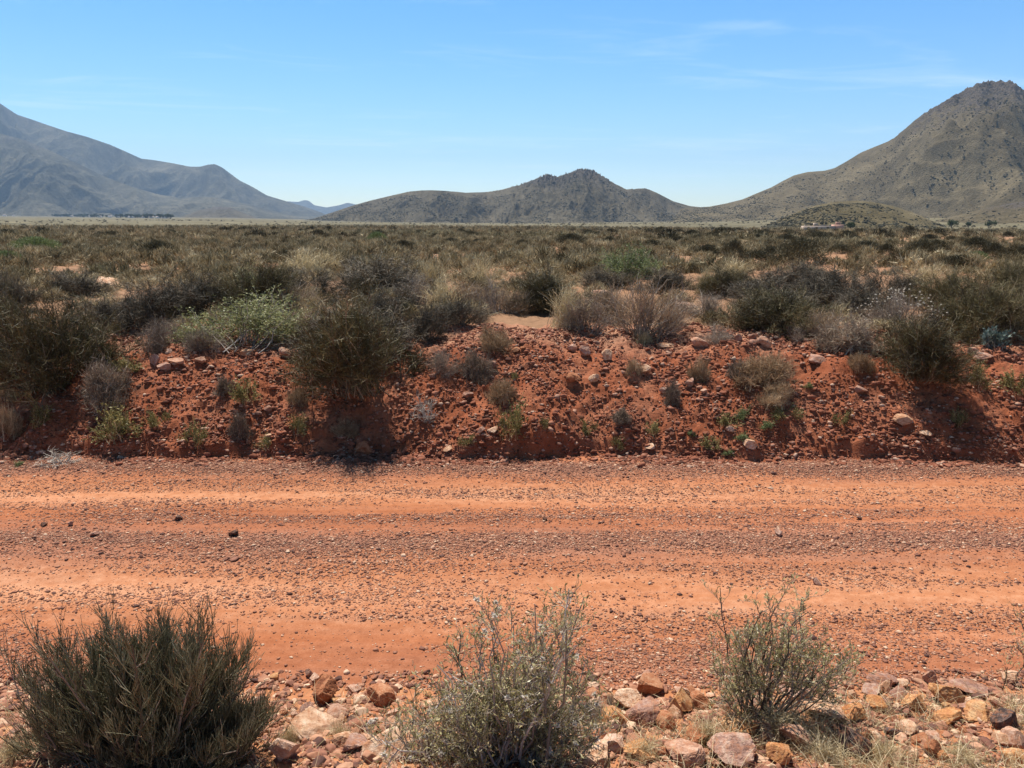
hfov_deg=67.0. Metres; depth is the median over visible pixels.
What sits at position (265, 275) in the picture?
broom bush
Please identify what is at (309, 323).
dry shrub
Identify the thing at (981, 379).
herb tuft
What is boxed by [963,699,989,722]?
stone
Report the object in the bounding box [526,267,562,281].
scrub tuft
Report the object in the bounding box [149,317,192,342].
dry shrub
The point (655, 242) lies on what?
scrub bush
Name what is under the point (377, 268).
twiggy bush
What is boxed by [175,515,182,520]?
stone
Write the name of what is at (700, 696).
stone
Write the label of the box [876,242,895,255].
scrub bush
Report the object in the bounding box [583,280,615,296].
scrub tuft
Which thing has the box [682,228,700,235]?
scrub bush
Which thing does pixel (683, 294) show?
scrub tuft
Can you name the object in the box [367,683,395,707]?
stone
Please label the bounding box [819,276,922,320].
twiggy bush
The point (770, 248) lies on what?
scrub bush
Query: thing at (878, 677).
stone
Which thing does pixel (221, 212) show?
hillock
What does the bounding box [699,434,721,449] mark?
herb tuft
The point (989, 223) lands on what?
tree
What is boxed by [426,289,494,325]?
twiggy bush
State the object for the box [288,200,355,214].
peaks
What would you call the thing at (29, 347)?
broom bush
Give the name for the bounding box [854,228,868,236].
scrub bush
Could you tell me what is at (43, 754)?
stone
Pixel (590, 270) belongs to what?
scrub tuft
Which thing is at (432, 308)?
scrub tuft
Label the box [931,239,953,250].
scrub bush
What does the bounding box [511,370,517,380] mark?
herb tuft
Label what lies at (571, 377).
stone
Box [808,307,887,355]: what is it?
cushion plant
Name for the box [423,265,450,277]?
scrub tuft
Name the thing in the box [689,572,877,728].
thin trunked shrub
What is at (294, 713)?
stone
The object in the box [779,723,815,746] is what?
stone
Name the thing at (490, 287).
scrub tuft
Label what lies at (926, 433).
stone
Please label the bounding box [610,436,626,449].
herb tuft
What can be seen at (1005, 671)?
sparse shrub
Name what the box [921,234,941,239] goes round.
scrub bush
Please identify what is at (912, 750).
stone
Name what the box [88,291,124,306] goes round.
grass clump
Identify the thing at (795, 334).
dry shrub
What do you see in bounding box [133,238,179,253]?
scrub bush
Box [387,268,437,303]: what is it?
dry shrub
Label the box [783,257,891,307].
twiggy bush
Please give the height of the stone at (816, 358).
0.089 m
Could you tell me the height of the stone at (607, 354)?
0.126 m
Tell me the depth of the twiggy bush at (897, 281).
11.59 m
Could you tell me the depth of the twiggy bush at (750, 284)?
10.59 m
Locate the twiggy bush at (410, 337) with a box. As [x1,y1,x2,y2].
[274,290,452,364]
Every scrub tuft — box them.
[0,269,19,282]
[2,265,34,278]
[16,274,63,295]
[23,289,56,302]
[45,285,72,300]
[54,293,107,320]
[61,279,103,296]
[63,271,94,294]
[97,286,120,294]
[99,282,117,288]
[103,270,143,286]
[109,276,145,290]
[126,272,167,290]
[136,305,189,323]
[151,273,174,281]
[160,267,214,290]
[167,315,196,329]
[171,273,188,286]
[201,307,228,323]
[205,301,254,321]
[219,268,237,283]
[266,291,319,314]
[293,283,332,299]
[293,295,330,322]
[299,263,321,275]
[307,265,339,278]
[308,292,334,305]
[316,270,335,280]
[332,275,382,299]
[339,291,370,307]
[348,296,372,311]
[362,285,402,303]
[372,298,433,322]
[400,306,423,320]
[405,263,427,274]
[411,258,432,270]
[420,301,441,319]
[422,297,453,305]
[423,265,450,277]
[446,266,478,274]
[450,268,475,284]
[452,296,497,322]
[453,275,492,292]
[469,279,503,295]
[488,273,505,283]
[490,257,523,270]
[493,268,509,277]
[493,280,512,292]
[495,274,524,298]
[511,263,535,275]
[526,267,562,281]
[549,269,570,281]
[552,275,584,290]
[564,274,584,282]
[572,269,593,280]
[577,255,605,271]
[577,289,597,301]
[581,289,623,314]
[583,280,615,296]
[584,265,599,273]
[595,303,625,322]
[614,271,643,289]
[657,289,697,302]
[686,262,711,273]
[687,260,699,272]
[689,308,729,325]
[710,260,744,270]
[718,293,771,329]
[758,256,788,272]
[820,300,863,327]
[859,318,900,336]
[884,267,907,276]
[919,260,957,276]
[956,265,984,274]
[974,269,997,280]
[1007,325,1023,343]
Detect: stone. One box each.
[6,724,23,735]
[38,743,71,760]
[90,531,99,535]
[149,354,159,365]
[157,362,170,370]
[168,358,183,364]
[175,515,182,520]
[194,356,205,363]
[228,529,238,535]
[239,349,252,355]
[264,405,271,411]
[268,737,300,761]
[269,672,278,680]
[278,347,290,356]
[289,706,342,740]
[290,711,297,717]
[292,757,303,762]
[298,701,313,712]
[305,669,312,676]
[310,672,318,681]
[312,673,337,704]
[326,703,349,718]
[333,731,350,746]
[335,698,345,703]
[338,712,344,721]
[343,733,367,752]
[347,684,361,692]
[353,693,368,703]
[355,440,371,453]
[362,724,413,762]
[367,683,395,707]
[385,708,397,715]
[390,719,400,726]
[424,697,439,708]
[429,373,436,378]
[443,445,451,450]
[462,391,473,397]
[478,426,485,432]
[487,426,497,432]
[512,347,519,352]
[566,344,576,351]
[566,372,580,381]
[580,345,590,355]
[580,749,596,763]
[584,739,607,766]
[586,686,601,697]
[588,374,598,381]
[589,729,616,738]
[601,349,612,360]
[601,705,626,724]
[603,733,623,754]
[613,688,642,707]
[623,738,647,755]
[625,696,659,728]
[633,748,654,762]
[637,672,663,694]
[642,364,650,371]
[646,443,654,449]
[653,749,660,756]
[655,710,674,731]
[657,343,673,347]
[659,387,666,392]
[661,745,670,756]
[664,738,705,767]
[667,704,683,718]
[669,687,691,710]
[674,686,688,693]
[684,378,693,386]
[684,725,709,743]
[685,685,694,692]
[690,690,711,709]
[691,337,707,346]
[707,732,756,766]
[720,715,742,731]
[725,426,733,431]
[733,334,741,340]
[739,720,758,734]
[743,439,757,448]
[748,333,756,339]
[748,339,756,344]
[756,335,770,348]
[756,735,770,741]
[758,722,770,733]
[759,732,776,741]
[766,742,790,764]
[775,528,781,535]
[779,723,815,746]
[786,688,810,704]
[800,700,812,713]
[808,354,825,363]
[808,697,848,721]
[813,577,821,584]
[837,723,871,758]
[842,702,866,719]
[848,689,857,697]
[854,385,867,391]
[859,730,871,738]
[862,682,881,694]
[866,672,897,684]
[866,694,887,710]
[879,679,891,693]
[882,749,904,765]
[884,727,902,736]
[889,686,907,699]
[893,414,912,425]
[895,678,908,686]
[899,719,918,735]
[901,694,925,711]
[907,748,918,758]
[911,732,928,744]
[919,430,931,435]
[922,670,936,683]
[922,739,941,756]
[925,729,940,741]
[928,683,964,703]
[932,706,961,724]
[937,750,948,761]
[941,702,950,706]
[949,678,987,695]
[957,702,965,711]
[958,726,970,734]
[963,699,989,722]
[966,347,978,353]
[968,724,976,729]
[971,736,979,742]
[973,351,992,359]
[990,707,1018,729]
[991,730,1011,747]
[1000,726,1023,748]
[1001,747,1023,767]
[1002,670,1017,683]
[1012,680,1021,685]
[1016,714,1023,723]
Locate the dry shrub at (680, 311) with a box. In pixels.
[655,290,690,327]
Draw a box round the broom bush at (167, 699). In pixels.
[0,589,296,767]
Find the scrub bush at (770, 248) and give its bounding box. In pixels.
[761,245,781,254]
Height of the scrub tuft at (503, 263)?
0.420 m
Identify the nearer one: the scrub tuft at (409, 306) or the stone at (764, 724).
the stone at (764, 724)
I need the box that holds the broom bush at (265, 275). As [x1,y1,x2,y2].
[200,249,309,312]
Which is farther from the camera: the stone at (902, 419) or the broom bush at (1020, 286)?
the broom bush at (1020, 286)
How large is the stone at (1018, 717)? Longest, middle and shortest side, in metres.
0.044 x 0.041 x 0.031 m
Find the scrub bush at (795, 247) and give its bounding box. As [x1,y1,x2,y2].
[759,234,834,265]
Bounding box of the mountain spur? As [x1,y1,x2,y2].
[0,133,302,218]
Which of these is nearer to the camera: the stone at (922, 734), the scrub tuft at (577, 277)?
the stone at (922, 734)
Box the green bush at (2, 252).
[0,249,21,259]
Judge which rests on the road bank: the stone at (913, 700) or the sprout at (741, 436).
the sprout at (741, 436)
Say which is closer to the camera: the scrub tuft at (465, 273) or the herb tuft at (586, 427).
the herb tuft at (586, 427)
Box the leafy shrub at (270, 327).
[150,282,331,354]
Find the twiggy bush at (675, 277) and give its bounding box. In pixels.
[623,263,698,294]
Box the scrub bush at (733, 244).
[720,238,745,256]
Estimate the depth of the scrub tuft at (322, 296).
10.56 m
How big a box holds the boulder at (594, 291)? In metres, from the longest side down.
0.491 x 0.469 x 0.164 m
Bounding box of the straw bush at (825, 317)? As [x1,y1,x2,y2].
[792,305,847,337]
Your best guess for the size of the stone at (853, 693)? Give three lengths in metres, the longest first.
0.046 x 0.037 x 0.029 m
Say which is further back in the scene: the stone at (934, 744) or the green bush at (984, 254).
the green bush at (984, 254)
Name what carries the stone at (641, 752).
on the roadside ground at (408, 696)
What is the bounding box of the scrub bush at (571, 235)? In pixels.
[554,232,585,243]
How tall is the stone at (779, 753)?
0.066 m
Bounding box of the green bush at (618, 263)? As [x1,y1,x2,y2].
[590,238,665,279]
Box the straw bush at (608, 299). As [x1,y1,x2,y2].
[581,281,629,323]
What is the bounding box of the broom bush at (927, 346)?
[864,294,994,396]
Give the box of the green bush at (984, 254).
[969,250,992,260]
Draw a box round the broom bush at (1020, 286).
[1008,271,1023,333]
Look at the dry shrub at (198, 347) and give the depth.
8.26 m
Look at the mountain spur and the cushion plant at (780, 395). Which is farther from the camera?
the mountain spur
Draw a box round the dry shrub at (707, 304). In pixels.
[677,286,736,317]
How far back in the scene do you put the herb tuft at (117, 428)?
7.09 m
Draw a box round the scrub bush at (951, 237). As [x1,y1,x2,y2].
[945,236,958,240]
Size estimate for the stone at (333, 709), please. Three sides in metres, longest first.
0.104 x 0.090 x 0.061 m
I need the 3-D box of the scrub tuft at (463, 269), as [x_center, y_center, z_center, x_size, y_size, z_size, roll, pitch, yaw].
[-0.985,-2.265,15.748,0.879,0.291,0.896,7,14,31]
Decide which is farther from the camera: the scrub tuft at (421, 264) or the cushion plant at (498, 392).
the scrub tuft at (421, 264)
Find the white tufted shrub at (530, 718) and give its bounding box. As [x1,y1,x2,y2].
[355,573,623,767]
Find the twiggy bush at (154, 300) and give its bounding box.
[94,271,204,336]
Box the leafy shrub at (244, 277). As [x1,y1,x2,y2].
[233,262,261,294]
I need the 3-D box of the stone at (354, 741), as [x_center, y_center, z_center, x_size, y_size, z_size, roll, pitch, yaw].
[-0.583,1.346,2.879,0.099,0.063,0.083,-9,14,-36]
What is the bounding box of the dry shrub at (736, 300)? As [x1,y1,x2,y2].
[726,290,752,320]
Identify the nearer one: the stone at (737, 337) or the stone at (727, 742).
the stone at (727, 742)
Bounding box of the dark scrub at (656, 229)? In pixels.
[0,218,1023,239]
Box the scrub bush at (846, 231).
[835,230,858,235]
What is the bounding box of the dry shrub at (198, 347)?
[174,324,235,355]
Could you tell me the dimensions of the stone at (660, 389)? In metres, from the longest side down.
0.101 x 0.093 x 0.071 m
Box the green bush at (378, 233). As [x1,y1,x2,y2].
[367,231,388,238]
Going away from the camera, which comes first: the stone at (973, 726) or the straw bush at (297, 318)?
the stone at (973, 726)
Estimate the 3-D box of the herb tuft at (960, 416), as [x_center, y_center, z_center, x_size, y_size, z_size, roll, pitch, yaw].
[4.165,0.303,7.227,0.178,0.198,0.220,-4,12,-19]
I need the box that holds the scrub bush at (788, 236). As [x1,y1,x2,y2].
[775,233,797,240]
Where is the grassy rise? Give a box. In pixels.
[936,202,1023,223]
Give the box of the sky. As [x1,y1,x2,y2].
[0,0,1023,206]
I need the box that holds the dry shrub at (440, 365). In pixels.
[418,341,470,380]
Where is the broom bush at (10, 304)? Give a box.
[0,280,33,348]
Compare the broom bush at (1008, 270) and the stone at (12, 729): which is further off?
the broom bush at (1008, 270)
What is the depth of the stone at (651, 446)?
7.16 m
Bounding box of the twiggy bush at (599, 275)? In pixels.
[576,263,638,290]
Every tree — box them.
[846,222,855,227]
[946,219,958,228]
[985,220,997,227]
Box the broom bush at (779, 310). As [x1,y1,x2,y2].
[692,276,849,340]
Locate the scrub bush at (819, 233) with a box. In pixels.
[805,231,836,238]
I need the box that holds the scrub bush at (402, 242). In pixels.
[393,240,419,248]
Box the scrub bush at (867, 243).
[851,240,885,253]
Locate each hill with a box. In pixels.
[314,168,693,222]
[673,80,1023,221]
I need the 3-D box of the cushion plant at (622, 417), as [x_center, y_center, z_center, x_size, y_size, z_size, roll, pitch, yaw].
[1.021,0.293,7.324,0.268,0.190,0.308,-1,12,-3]
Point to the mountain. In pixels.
(148, 175)
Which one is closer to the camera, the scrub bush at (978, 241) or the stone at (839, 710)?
the stone at (839, 710)
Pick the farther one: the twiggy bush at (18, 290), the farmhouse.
the farmhouse
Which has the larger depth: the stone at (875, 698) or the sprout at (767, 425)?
the sprout at (767, 425)
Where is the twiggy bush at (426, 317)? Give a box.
[397,297,451,343]
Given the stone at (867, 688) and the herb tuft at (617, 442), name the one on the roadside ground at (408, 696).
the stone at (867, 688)
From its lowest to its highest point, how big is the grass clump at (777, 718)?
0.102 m
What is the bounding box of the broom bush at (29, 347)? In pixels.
[0,269,148,414]
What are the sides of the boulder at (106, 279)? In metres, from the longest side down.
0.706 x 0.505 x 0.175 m
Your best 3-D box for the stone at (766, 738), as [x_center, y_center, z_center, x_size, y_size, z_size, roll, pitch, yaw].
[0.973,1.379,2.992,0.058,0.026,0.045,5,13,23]
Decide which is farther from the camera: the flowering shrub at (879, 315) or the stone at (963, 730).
the flowering shrub at (879, 315)
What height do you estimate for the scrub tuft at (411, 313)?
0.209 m
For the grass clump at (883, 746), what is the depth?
2.85 m
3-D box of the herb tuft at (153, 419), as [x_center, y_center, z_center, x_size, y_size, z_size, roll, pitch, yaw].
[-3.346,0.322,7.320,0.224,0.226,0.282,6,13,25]
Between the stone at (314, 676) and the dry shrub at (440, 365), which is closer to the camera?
the stone at (314, 676)
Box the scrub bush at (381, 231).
[369,229,389,234]
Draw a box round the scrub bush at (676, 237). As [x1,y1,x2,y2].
[656,233,683,240]
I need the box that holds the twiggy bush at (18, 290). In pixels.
[0,265,45,310]
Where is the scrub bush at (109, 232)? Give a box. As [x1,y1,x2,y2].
[103,230,124,234]
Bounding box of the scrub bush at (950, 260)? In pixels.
[932,254,980,271]
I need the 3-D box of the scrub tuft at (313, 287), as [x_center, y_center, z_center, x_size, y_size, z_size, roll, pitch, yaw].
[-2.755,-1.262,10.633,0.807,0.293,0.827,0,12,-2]
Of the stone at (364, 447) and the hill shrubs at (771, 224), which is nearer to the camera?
the stone at (364, 447)
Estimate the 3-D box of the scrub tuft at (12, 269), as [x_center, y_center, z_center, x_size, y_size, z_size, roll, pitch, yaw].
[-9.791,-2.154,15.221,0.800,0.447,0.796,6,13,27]
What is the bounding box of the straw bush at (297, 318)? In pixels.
[263,303,316,338]
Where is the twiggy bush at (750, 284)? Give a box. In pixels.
[714,263,827,312]
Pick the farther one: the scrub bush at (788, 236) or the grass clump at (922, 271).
the scrub bush at (788, 236)
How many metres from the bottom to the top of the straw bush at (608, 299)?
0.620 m
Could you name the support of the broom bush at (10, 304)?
on the road bank
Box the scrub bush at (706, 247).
[691,242,719,256]
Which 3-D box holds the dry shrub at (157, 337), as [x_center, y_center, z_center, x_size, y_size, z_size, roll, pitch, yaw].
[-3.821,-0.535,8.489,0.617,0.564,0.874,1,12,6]
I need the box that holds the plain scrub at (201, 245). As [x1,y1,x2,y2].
[0,223,1023,281]
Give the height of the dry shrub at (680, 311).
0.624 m
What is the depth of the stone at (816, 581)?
4.63 m
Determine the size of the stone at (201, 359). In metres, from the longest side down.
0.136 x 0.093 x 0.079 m
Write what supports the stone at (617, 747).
on the roadside ground at (408, 696)
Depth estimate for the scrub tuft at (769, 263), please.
15.98 m
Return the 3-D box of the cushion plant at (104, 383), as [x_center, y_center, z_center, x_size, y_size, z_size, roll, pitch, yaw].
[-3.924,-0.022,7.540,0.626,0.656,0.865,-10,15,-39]
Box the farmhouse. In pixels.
[801,222,843,229]
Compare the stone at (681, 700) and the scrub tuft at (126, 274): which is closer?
the stone at (681, 700)
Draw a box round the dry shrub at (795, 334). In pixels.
[784,323,808,342]
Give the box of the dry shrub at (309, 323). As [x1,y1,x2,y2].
[296,308,319,339]
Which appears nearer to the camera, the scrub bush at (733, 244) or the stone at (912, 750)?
the stone at (912, 750)
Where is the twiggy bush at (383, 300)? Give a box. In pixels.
[359,279,440,323]
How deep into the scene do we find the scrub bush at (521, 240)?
32.22 m
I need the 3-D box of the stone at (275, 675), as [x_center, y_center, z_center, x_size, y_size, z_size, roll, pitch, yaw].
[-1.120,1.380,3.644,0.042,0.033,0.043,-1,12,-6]
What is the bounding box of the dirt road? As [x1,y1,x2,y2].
[0,455,1023,690]
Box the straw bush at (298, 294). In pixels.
[249,279,330,312]
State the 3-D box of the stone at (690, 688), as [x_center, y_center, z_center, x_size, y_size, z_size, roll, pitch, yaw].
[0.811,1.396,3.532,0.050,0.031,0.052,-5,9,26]
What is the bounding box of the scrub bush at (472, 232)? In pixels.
[465,231,478,235]
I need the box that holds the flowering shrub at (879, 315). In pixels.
[855,282,948,329]
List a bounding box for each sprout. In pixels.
[14,460,27,467]
[721,448,739,455]
[734,405,752,420]
[736,430,754,440]
[758,418,776,429]
[802,382,813,388]
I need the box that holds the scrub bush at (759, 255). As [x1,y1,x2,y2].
[734,249,787,264]
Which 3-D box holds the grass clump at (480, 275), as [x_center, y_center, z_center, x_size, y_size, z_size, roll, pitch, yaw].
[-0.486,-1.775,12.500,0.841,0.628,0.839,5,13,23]
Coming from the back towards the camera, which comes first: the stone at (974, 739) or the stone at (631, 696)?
the stone at (631, 696)
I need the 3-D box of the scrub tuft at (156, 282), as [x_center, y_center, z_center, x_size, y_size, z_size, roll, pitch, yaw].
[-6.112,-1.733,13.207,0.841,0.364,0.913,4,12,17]
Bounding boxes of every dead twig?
[24,446,86,467]
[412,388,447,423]
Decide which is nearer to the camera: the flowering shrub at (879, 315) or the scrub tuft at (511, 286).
the flowering shrub at (879, 315)
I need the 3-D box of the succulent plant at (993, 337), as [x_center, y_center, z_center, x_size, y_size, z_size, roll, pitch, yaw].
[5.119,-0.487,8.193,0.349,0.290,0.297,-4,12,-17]
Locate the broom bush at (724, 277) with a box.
[686,261,756,297]
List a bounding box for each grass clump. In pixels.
[0,724,32,767]
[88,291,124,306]
[272,247,333,271]
[272,721,306,746]
[312,249,348,270]
[318,718,355,740]
[412,252,452,294]
[414,273,470,306]
[458,256,508,292]
[542,280,589,329]
[623,721,665,767]
[625,328,659,344]
[684,704,741,748]
[690,260,723,294]
[710,257,756,277]
[746,696,825,745]
[794,729,863,767]
[856,731,920,767]
[895,261,946,283]
[932,732,992,767]
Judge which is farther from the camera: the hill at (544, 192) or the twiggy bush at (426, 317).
the hill at (544, 192)
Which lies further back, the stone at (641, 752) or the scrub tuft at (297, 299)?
the scrub tuft at (297, 299)
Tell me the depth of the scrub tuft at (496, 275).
13.83 m
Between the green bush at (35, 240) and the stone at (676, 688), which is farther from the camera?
the green bush at (35, 240)
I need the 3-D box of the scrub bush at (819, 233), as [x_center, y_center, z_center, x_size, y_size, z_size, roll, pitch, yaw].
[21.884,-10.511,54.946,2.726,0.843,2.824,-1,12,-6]
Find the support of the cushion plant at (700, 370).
on the road bank
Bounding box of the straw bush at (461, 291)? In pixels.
[423,278,508,305]
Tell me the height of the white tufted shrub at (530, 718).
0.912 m
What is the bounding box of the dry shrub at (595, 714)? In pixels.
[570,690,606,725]
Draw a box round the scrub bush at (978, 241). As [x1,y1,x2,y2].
[959,236,992,249]
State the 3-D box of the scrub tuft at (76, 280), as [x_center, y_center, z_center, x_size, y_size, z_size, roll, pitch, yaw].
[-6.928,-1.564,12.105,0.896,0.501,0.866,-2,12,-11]
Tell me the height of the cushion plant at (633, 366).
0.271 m
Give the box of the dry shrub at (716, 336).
[695,321,742,344]
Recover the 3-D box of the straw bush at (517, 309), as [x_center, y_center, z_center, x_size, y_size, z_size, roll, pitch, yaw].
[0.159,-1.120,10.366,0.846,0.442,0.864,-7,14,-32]
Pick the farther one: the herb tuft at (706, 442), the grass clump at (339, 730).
the herb tuft at (706, 442)
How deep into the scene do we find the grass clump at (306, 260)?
16.09 m
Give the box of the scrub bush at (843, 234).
[836,232,855,237]
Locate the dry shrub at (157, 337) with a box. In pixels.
[123,312,180,358]
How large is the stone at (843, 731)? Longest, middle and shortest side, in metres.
0.128 x 0.120 x 0.111 m
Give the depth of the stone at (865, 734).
3.00 m
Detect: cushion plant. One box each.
[0,382,22,401]
[0,396,30,441]
[72,348,143,416]
[212,372,240,396]
[225,405,254,446]
[285,386,313,407]
[329,416,359,438]
[452,343,498,384]
[478,319,516,355]
[484,376,519,407]
[606,407,632,425]
[624,355,643,378]
[659,376,681,406]
[685,351,711,384]
[725,359,756,381]
[731,345,803,393]
[750,378,794,409]
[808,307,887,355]
[840,350,879,373]
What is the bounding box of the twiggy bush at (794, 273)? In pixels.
[750,258,844,287]
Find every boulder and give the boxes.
[97,276,117,284]
[581,290,605,301]
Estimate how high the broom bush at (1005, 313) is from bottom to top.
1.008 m
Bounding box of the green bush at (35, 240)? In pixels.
[7,236,62,250]
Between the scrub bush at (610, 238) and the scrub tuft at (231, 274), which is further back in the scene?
the scrub bush at (610, 238)
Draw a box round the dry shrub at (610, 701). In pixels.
[601,691,619,707]
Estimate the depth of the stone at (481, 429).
7.10 m
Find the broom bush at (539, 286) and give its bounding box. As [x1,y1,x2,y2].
[497,257,589,314]
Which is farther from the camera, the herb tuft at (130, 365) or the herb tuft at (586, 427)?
the herb tuft at (130, 365)
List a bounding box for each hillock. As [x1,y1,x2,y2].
[182,207,254,217]
[766,201,941,227]
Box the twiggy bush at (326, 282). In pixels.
[282,264,358,304]
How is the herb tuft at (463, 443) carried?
on the road bank
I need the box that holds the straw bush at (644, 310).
[587,267,706,340]
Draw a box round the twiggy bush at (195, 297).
[135,263,242,317]
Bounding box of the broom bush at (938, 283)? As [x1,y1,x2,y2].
[893,261,1015,310]
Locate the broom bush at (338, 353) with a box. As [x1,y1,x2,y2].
[265,275,449,403]
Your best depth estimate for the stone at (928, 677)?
3.57 m
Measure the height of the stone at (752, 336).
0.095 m
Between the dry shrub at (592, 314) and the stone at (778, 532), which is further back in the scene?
the dry shrub at (592, 314)
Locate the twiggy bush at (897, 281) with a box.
[850,262,932,302]
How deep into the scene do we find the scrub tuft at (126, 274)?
13.84 m
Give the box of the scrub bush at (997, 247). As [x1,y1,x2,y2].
[977,242,1007,258]
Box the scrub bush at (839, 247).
[823,243,854,253]
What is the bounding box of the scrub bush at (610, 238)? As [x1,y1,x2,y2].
[599,236,618,241]
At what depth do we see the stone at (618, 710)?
3.14 m
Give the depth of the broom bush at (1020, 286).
9.23 m
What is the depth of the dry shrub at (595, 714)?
3.19 m
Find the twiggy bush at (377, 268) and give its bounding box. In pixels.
[325,244,450,297]
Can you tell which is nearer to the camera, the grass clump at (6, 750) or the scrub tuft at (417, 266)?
the grass clump at (6, 750)
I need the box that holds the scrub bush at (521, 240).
[514,238,533,247]
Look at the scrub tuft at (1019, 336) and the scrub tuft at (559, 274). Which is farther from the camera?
the scrub tuft at (559, 274)
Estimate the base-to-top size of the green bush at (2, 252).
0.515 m
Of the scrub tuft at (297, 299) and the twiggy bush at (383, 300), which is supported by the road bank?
the twiggy bush at (383, 300)
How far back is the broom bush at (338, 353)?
7.25 m
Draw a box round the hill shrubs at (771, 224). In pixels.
[307,89,1023,228]
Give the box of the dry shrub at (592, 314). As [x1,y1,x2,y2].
[552,292,633,334]
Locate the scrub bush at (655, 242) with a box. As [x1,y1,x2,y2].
[642,239,659,247]
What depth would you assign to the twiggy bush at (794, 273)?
13.27 m
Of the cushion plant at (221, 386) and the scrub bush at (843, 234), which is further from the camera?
the scrub bush at (843, 234)
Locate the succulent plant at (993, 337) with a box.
[980,324,1014,349]
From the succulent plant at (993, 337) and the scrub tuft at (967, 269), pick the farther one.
the scrub tuft at (967, 269)
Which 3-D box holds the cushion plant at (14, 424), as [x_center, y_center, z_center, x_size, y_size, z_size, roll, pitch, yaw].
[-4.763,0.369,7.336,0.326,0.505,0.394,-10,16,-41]
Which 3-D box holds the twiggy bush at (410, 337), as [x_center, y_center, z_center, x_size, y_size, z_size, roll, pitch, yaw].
[-1.760,-0.631,8.415,1.768,0.865,1.941,6,13,28]
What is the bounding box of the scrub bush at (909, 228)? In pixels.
[902,225,919,232]
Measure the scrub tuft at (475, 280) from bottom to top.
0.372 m
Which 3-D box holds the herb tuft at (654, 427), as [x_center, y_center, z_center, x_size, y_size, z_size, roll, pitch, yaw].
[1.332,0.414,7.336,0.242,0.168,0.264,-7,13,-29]
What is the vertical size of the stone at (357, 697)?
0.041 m
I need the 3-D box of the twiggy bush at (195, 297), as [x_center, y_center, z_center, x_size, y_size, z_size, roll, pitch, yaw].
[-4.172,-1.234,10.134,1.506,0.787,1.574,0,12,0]
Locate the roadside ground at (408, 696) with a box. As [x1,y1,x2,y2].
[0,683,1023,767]
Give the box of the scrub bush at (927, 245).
[899,236,940,255]
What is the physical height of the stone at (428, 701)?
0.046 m
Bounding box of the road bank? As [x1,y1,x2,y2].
[0,322,1023,463]
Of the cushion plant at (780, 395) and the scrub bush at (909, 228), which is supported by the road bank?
the cushion plant at (780, 395)
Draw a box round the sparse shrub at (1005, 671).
[977,601,1023,690]
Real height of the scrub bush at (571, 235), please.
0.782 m
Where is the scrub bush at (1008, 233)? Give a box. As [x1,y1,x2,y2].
[1000,231,1015,236]
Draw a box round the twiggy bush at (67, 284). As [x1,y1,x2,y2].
[21,267,124,297]
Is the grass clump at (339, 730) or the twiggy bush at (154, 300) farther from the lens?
the twiggy bush at (154, 300)
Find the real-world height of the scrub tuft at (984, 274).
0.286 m
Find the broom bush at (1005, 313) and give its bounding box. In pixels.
[910,264,1023,344]
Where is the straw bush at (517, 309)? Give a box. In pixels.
[496,288,538,316]
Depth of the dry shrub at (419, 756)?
2.83 m
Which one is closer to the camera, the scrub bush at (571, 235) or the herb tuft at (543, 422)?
the herb tuft at (543, 422)
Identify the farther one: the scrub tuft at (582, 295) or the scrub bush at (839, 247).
the scrub bush at (839, 247)
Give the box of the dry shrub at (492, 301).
[463,273,521,314]
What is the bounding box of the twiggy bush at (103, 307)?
[62,286,167,332]
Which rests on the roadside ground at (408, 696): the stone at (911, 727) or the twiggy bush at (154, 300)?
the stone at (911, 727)
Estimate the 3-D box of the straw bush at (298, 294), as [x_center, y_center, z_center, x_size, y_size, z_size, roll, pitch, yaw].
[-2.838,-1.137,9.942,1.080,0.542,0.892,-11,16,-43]
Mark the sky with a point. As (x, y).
(324, 103)
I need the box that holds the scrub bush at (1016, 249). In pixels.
[993,243,1023,260]
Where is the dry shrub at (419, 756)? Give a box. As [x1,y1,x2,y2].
[414,721,446,764]
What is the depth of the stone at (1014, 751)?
2.81 m
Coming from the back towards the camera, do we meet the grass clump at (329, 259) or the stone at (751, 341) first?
the grass clump at (329, 259)
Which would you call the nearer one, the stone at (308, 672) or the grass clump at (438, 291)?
the stone at (308, 672)
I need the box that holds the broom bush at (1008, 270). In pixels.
[984,253,1023,290]
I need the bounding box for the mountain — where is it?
[0,104,324,218]
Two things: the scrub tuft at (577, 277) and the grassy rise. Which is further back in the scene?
the grassy rise
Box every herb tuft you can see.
[28,402,54,429]
[33,369,76,397]
[82,401,147,444]
[106,354,146,373]
[145,406,172,430]
[176,416,208,448]
[228,374,261,406]
[253,431,270,451]
[285,412,310,436]
[456,434,473,447]
[493,392,528,440]
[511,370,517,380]
[539,417,550,428]
[580,415,599,435]
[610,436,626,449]
[643,418,660,437]
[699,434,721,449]
[716,409,745,427]
[767,403,805,420]
[831,408,853,426]
[948,406,970,426]
[967,359,997,392]
[996,364,1023,395]
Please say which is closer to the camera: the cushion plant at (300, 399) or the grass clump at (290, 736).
the grass clump at (290, 736)
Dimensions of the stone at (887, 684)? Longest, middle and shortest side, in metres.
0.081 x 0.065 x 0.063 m

